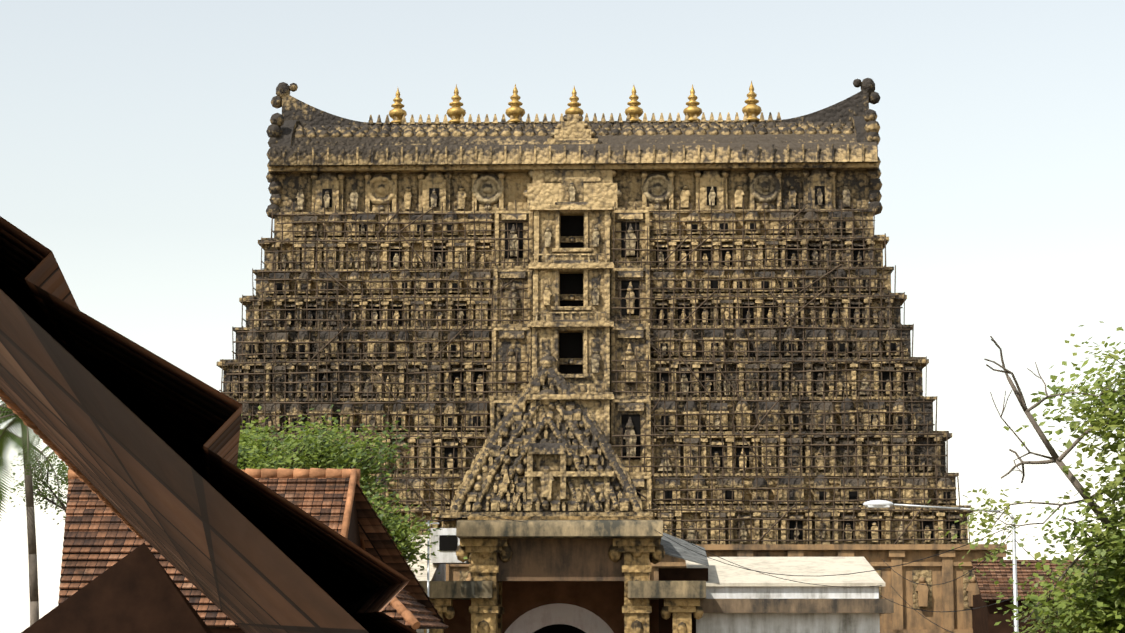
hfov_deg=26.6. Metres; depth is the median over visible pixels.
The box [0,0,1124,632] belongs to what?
sky
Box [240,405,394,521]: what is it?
broadleaf tree
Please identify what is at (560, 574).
entrance porch
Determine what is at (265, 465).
broadleaf tree
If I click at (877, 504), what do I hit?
street lamp
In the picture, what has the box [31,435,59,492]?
tree
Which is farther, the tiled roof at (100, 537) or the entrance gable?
the entrance gable
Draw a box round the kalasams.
[389,80,761,122]
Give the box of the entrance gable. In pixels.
[440,350,652,518]
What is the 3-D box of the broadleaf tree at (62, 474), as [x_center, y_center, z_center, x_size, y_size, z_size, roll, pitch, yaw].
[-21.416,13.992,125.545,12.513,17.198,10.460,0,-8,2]
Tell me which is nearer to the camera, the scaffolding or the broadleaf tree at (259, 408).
the broadleaf tree at (259, 408)
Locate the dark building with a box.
[971,560,1108,632]
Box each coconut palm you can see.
[0,398,68,625]
[0,403,61,520]
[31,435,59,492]
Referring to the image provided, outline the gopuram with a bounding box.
[216,78,1006,632]
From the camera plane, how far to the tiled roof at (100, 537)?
57.54 m
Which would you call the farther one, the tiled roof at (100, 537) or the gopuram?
the gopuram
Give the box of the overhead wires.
[406,510,1085,632]
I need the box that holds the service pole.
[426,521,438,632]
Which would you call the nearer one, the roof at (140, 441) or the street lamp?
the roof at (140, 441)
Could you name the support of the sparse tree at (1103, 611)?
on the ground
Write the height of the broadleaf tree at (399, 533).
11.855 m
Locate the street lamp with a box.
[863,500,1018,631]
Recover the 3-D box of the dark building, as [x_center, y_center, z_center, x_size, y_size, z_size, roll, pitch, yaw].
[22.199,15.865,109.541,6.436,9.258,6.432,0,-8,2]
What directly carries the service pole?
on the ground
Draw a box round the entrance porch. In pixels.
[419,516,705,632]
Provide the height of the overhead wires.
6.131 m
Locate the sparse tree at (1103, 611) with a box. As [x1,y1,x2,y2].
[927,321,1124,632]
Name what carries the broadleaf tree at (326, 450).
on the ground
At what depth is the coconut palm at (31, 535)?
89.44 m
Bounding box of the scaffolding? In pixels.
[219,199,969,543]
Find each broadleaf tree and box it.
[9,452,67,524]
[44,455,67,492]
[237,404,418,521]
[237,443,382,503]
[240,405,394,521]
[350,462,467,579]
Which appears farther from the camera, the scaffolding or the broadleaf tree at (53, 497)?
the broadleaf tree at (53, 497)
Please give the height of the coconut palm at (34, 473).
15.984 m

